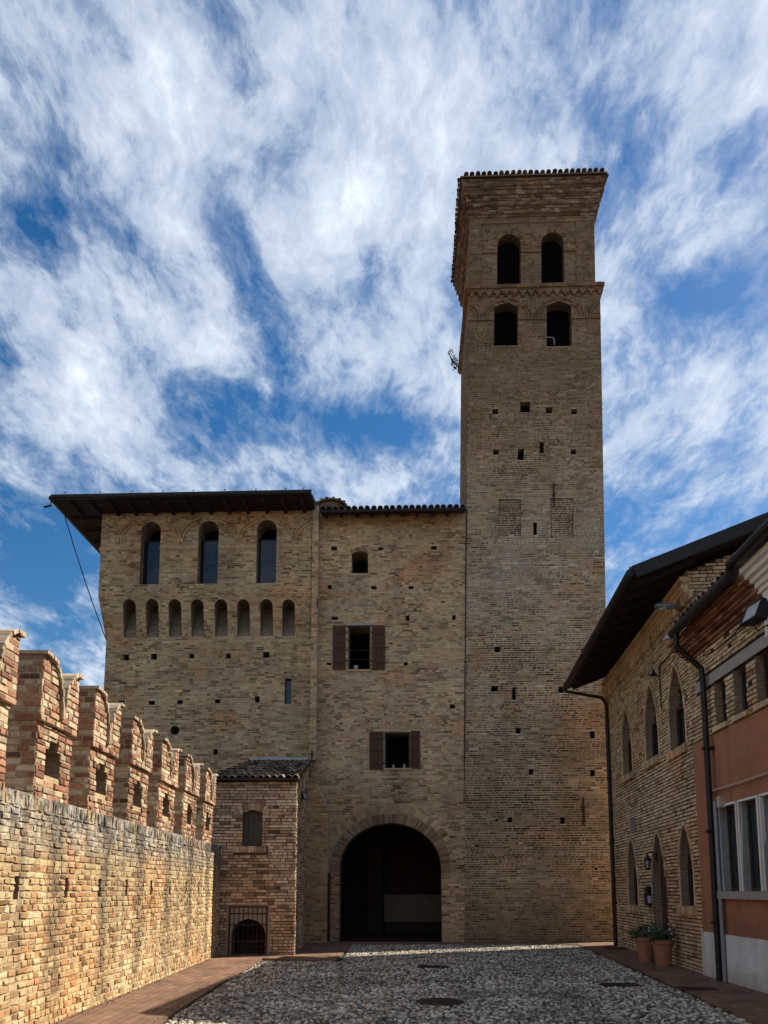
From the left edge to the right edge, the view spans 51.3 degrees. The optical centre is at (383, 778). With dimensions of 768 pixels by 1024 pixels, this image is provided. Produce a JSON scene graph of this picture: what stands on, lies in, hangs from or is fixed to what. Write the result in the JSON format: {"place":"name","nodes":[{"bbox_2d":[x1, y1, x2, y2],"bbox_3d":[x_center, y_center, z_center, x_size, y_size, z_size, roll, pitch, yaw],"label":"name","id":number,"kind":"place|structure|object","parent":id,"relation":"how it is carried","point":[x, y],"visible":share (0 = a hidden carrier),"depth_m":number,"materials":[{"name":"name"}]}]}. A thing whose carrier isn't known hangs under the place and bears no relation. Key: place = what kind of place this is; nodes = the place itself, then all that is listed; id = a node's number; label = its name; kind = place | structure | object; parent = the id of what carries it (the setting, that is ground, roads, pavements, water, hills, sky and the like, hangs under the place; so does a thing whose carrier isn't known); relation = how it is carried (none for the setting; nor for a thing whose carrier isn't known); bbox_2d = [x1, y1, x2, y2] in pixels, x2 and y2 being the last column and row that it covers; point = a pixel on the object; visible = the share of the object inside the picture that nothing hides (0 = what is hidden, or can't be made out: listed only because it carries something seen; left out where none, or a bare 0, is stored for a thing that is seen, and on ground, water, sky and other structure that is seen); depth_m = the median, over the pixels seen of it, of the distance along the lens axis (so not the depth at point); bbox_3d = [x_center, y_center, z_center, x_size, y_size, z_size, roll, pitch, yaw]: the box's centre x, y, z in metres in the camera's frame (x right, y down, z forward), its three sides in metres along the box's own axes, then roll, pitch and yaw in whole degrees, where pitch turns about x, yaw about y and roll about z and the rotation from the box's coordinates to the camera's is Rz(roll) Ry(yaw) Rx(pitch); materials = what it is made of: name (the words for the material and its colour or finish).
{"place":"outdoors","nodes":[
{"label":"outdoors","id":0,"kind":"place"},
{"bbox_2d":[51,942,352,1023],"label":"path","id":1,"kind":"structure","parent":0,"point":[151,1003],"depth_m":12.84,"materials":[{"name":"brick"}]},
{"bbox_2d":[56,956,759,1023],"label":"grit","id":2,"kind":"object","parent":1,"relation":"on","point":[209,990],"visible":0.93,"depth_m":12.74,"materials":[{"name":"beige gravel"}]},
{"bbox_2d":[0,0,767,689],"label":"sky","id":3,"kind":"structure","parent":0,"point":[227,227],"materials":[{"name":"blue"}]},
{"bbox_2d":[162,944,751,1023],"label":"cobbled courtyard","id":4,"kind":"structure","parent":0,"point":[486,984],"depth_m":12.57,"materials":[{"name":"grey stone"}]},
{"bbox_2d":[418,965,447,968],"bbox_3d":[1.006,3.904,16.552,0.620,0.052,0.420,0,-8,2],"label":"drain grate","id":5,"kind":"object","parent":4,"relation":"on","point":[434,966],"visible":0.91,"depth_m":16.48,"materials":[{"name":"metal"}]},
{"bbox_2d":[416,998,463,1006],"bbox_3d":[0.794,3.187,11.409,0.680,0.046,0.680,3,-9,-23],"label":"manhole cover","id":6,"kind":"object","parent":4,"relation":"on","point":[451,1002],"visible":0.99,"depth_m":11.30,"materials":[{"name":"metal"}]},
{"bbox_2d":[601,983,641,987],"bbox_3d":[3.971,3.469,13.418,0.600,0.052,0.340,-1,-8,4],"label":"drain grate","id":7,"kind":"object","parent":4,"relation":"on","point":[607,985],"visible":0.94,"depth_m":13.35,"materials":[{"name":"metal"}]},
{"bbox_2d":[352,942,576,944],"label":"pavement","id":8,"kind":"structure","parent":0,"point":[488,943],"depth_m":23.65,"materials":[{"name":"brick"}]},
{"bbox_2d":[339,940,613,942],"bbox_3d":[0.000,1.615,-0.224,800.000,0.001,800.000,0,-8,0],"label":"ground","id":9,"kind":"structure","parent":0,"point":[394,941],"depth_m":25.37,"materials":[{"name":"grey stone"}]},
{"bbox_2d":[0,629,220,1023],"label":"battlement wall","id":10,"kind":"structure","parent":9,"relation":"on","point":[110,862],"depth_m":10.83,"materials":[{"name":"brick"}]},
{"bbox_2d":[44,488,320,781],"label":"castle wing","id":11,"kind":"structure","parent":9,"relation":"on","point":[204,597],"depth_m":26.10,"materials":[{"name":"beige brick"}]},
{"bbox_2d":[64,516,106,639],"bbox_3d":[-9.704,-6.507,26.021,1.590,3.816,0.032,7,-11,-41],"label":"wire","id":12,"kind":"object","parent":11,"relation":"attached to","point":[84,578],"visible":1,"depth_m":25.98,"materials":[{"name":"black metal"}]},
{"bbox_2d":[143,541,159,583],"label":"window","id":13,"kind":"structure","parent":11,"relation":"in","point":[151,548],"depth_m":26.67,"materials":[{"name":"blue glass"}]},
{"bbox_2d":[200,540,218,583],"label":"window","id":14,"kind":"structure","parent":11,"relation":"in","point":[209,548],"depth_m":26.60,"materials":[{"name":"blue glass"}]},
{"bbox_2d":[258,539,276,582],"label":"window","id":15,"kind":"structure","parent":11,"relation":"in","point":[267,547],"depth_m":26.54,"materials":[{"name":"blue glass"}]},
{"bbox_2d":[211,757,309,954],"bbox_3d":[-3.224,1.825,22.356,2.340,5.771,5.812,0,-8,1],"label":"annex","id":16,"kind":"object","parent":9,"relation":"on","point":[259,834],"visible":0.88,"depth_m":19.84,"materials":[{"name":"brick"}]},
{"bbox_2d":[301,791,307,800],"bbox_3d":[-2.284,0.467,21.663,0.303,0.246,0.551,-7,-10,39],"label":"floodlight","id":17,"kind":"object","parent":16,"relation":"attached to","point":[304,795],"visible":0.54,"depth_m":21.69,"materials":[{"name":"black metal"}]},
{"bbox_2d":[305,496,466,941],"bbox_3d":[0.224,-2.172,29.091,5.278,15.503,8.355,0,-8,2],"label":"gatehouse","id":18,"kind":"object","parent":9,"relation":"on","point":[385,852],"visible":0.97,"depth_m":25.86,"materials":[{"name":"brick"}]},
{"bbox_2d":[348,627,370,668],"bbox_3d":[-0.794,-4.230,26.107,0.724,1.459,0.060,0,-8,2],"label":"window frame","id":19,"kind":"structure","parent":18,"relation":"in","point":[369,628],"depth_m":26.09,"materials":[{"name":"brown wood"}]},
{"bbox_2d":[385,733,409,767],"bbox_3d":[0.433,-0.888,25.600,0.810,1.157,0.060,0,-8,2],"label":"window frame","id":20,"kind":"structure","parent":18,"relation":"in","point":[385,733],"depth_m":25.63,"materials":[{"name":"brown wood"}]},
{"bbox_2d":[459,510,466,803],"bbox_3d":[2.546,-4.044,25.771,0.395,9.748,0.036,0,-8,2],"label":"cable","id":21,"kind":"object","parent":18,"relation":"attached to","point":[465,645],"visible":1,"depth_m":25.79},
{"bbox_2d":[451,167,611,941],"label":"bell tower","id":22,"kind":"structure","parent":9,"relation":"on","point":[528,289],"depth_m":26.20,"materials":[{"name":"brick"}]},
{"bbox_2d":[448,349,461,370],"bbox_3d":[2.572,-15.429,29.545,0.412,0.825,0.468,-6,-10,38],"label":"shrub","id":23,"kind":"object","parent":22,"relation":"attached to","point":[453,361],"visible":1,"depth_m":29.51,"materials":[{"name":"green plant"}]},
{"bbox_2d":[610,863,612,939],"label":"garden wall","id":24,"kind":"structure","parent":9,"relation":"on","point":[611,908],"depth_m":25.53,"materials":[{"name":"brick"}]},
{"bbox_2d":[562,512,767,973],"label":"brick house","id":25,"kind":"structure","parent":9,"relation":"on","point":[650,762],"depth_m":18.11,"materials":[{"name":"brown brick"}]},
{"bbox_2d":[620,706,633,783],"bbox_3d":[6.553,-0.942,21.372,0.315,2.048,1.264,-1,-8,5],"label":"window","id":26,"kind":"structure","parent":25,"relation":"in","point":[625,778],"depth_m":21.75,"materials":[{"name":"brown stone"}]},
{"bbox_2d":[625,836,639,912],"bbox_3d":[6.550,2.478,20.855,0.315,1.970,1.265,-1,-8,5],"label":"window","id":27,"kind":"structure","parent":25,"relation":"in","point":[631,908],"depth_m":21.25,"materials":[{"name":"brown stone"}]},
{"bbox_2d":[630,818,636,830],"bbox_3d":[6.377,1.182,20.477,0.110,0.310,0.220,-1,-8,5],"label":"junction box","id":28,"kind":"object","parent":25,"relation":"attached to","point":[633,824],"visible":1,"depth_m":20.39,"materials":[{"name":"grey metal"}]},
{"bbox_2d":[644,886,651,905],"bbox_3d":[6.269,2.793,19.027,0.112,0.470,0.295,-1,-8,5],"label":"letter box","id":29,"kind":"object","parent":25,"relation":"attached to","point":[647,897],"visible":1,"depth_m":18.92,"materials":[{"name":"black metal"}]},
{"bbox_2d":[644,851,656,869],"bbox_3d":[6.138,1.892,18.424,0.297,0.440,0.190,-1,-8,5],"label":"wall lantern","id":30,"kind":"object","parent":25,"relation":"attached to","point":[647,861],"depth_m":18.38,"materials":[{"name":"black metal"}]},
{"bbox_2d":[642,682,660,770],"bbox_3d":[6.343,-1.287,18.786,0.315,2.035,1.332,-1,-8,5],"label":"window","id":31,"kind":"structure","parent":25,"relation":"in","point":[655,759],"depth_m":19.14,"materials":[{"name":"brown stone"}]},
{"bbox_2d":[648,670,658,676],"bbox_3d":[6.054,-2.352,17.910,0.246,0.128,0.194,3,-8,-20],"label":"floodlight","id":32,"kind":"object","parent":25,"relation":"attached to","point":[652,673],"visible":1,"depth_m":17.88,"materials":[{"name":"black metal"}]},
{"bbox_2d":[661,856,668,938],"bbox_3d":[6.470,2.661,18.167,0.050,2.922,1.090,-1,-8,5],"label":"door","id":33,"kind":"structure","parent":25,"relation":"in","point":[663,879],"depth_m":18.51,"materials":[{"name":"brown wood"}]},
{"bbox_2d":[659,651,671,708],"bbox_3d":[6.068,-2.218,16.693,0.026,1.044,2.385,-1,-8,5],"label":"cable","id":34,"kind":"object","parent":25,"relation":"attached to","point":[659,679],"visible":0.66,"depth_m":17.81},
{"bbox_2d":[663,635,672,639],"bbox_3d":[5.905,-2.762,15.857,0.753,0.100,0.165,1,-8,-9],"label":"wall light","id":35,"kind":"object","parent":25,"relation":"attached to","point":[666,638],"visible":0.31,"depth_m":15.77,"materials":[{"name":"metal"}]},
{"bbox_2d":[654,602,684,611],"bbox_3d":[5.946,-3.399,16.071,1.099,0.224,0.242,1,-8,-8],"label":"street lamp","id":36,"kind":"object","parent":25,"relation":"attached to","point":[662,606],"visible":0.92,"depth_m":15.96,"materials":[{"name":"grey metal"}]},
{"bbox_2d":[666,662,688,761],"bbox_3d":[6.175,-1.454,16.694,0.315,2.033,1.334,-1,-8,5],"label":"window","id":37,"kind":"structure","parent":25,"relation":"in","point":[682,748],"depth_m":17.02,"materials":[{"name":"brown stone"}]},
{"bbox_2d":[677,821,696,914],"bbox_3d":[6.165,1.793,16.118,0.315,1.870,1.054,-1,-8,5],"label":"window","id":38,"kind":"structure","parent":25,"relation":"in","point":[687,910],"depth_m":16.43,"materials":[{"name":"beige stone"}]},
{"bbox_2d":[667,563,767,993],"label":"pink house","id":39,"kind":"structure","parent":9,"relation":"on","point":[728,682],"depth_m":13.55,"materials":[{"name":"paint"}]},
{"bbox_2d":[712,682,728,732],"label":"window","id":40,"kind":"structure","parent":39,"relation":"in","point":[725,723],"depth_m":14.25,"materials":[{"name":"beige stone"}]},
{"bbox_2d":[716,796,725,807],"bbox_3d":[5.875,0.413,13.951,0.110,0.190,0.170,0,-8,2],"label":"junction box","id":41,"kind":"object","parent":39,"relation":"attached to","point":[721,801],"visible":1,"depth_m":13.88,"materials":[{"name":"beige plastic"}]},
{"bbox_2d":[704,626,740,655],"bbox_3d":[5.857,-2.416,13.581,0.020,0.110,2.328,0,-8,2],"label":"cable","id":42,"kind":"object","parent":39,"relation":"attached to","point":[725,641],"visible":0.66,"depth_m":13.69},
{"bbox_2d":[726,806,739,890],"bbox_3d":[6.071,1.189,13.706,0.050,1.465,0.694,0,-8,2],"label":"window","id":43,"kind":"structure","parent":39,"relation":"in","point":[731,824],"depth_m":13.91,"materials":[{"name":"white wood"}]},
{"bbox_2d":[712,772,767,792],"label":"ledge","id":44,"kind":"object","parent":39,"relation":"attached to","point":[743,781],"visible":0.86,"depth_m":13.03,"materials":[{"name":"grey stone"}]},
{"bbox_2d":[731,667,749,722],"bbox_3d":[5.968,-1.426,13.228,0.266,0.899,0.642,0,-8,2],"label":"window","id":45,"kind":"structure","parent":39,"relation":"in","point":[746,711],"depth_m":13.40,"materials":[{"name":"beige stone"}]},
{"bbox_2d":[725,518,767,637],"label":"white house","id":46,"kind":"structure","parent":39,"relation":"on","point":[751,552],"depth_m":11.81,"materials":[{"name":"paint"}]},
{"bbox_2d":[739,597,767,630],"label":"floodlight","id":47,"kind":"object","parent":39,"relation":"attached to","point":[755,613],"visible":1,"depth_m":11.66,"materials":[{"name":"black metal"}]},
{"bbox_2d":[746,800,760,890],"bbox_3d":[6.045,1.073,12.876,0.050,1.465,0.694,0,-8,2],"label":"window","id":48,"kind":"structure","parent":39,"relation":"in","point":[751,805],"depth_m":13.09,"materials":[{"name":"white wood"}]},
{"bbox_2d":[753,652,767,711],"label":"window","id":49,"kind":"structure","parent":39,"relation":"in","point":[764,703],"depth_m":12.57,"materials":[{"name":"beige stone"}]},
{"bbox_2d":[575,942,767,1023],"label":"path","id":50,"kind":"structure","parent":0,"point":[745,1003],"depth_m":13.40,"materials":[{"name":"brick"}]},
{"bbox_2d":[602,947,628,948],"bbox_3d":[6.254,4.594,21.598,0.600,0.052,0.500,-1,-8,4],"label":"drain grate","id":51,"kind":"object","parent":50,"relation":"on","point":[615,947],"visible":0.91,"depth_m":21.59,"materials":[{"name":"metal"}]},
{"bbox_2d":[627,921,659,961],"bbox_3d":[5.761,3.595,17.729,0.686,0.897,0.570,3,-8,-20],"label":"potted plant","id":52,"kind":"object","parent":50,"relation":"on","point":[644,947],"visible":0.8,"depth_m":17.60,"materials":[{"name":"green plant"}]},
{"bbox_2d":[648,923,675,966],"bbox_3d":[5.787,3.455,16.726,0.655,0.900,0.548,0,-8,-1],"label":"potted plant","id":53,"kind":"object","parent":50,"relation":"on","point":[662,946],"visible":1,"depth_m":16.56,"materials":[{"name":"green plant"}]},
{"bbox_2d":[674,986,718,991],"bbox_3d":[4.989,3.371,12.782,0.600,0.052,0.340,-1,-8,4],"label":"drain grate","id":54,"kind":"object","parent":50,"relation":"on","point":[682,989],"visible":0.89,"depth_m":12.73,"materials":[{"name":"metal"}]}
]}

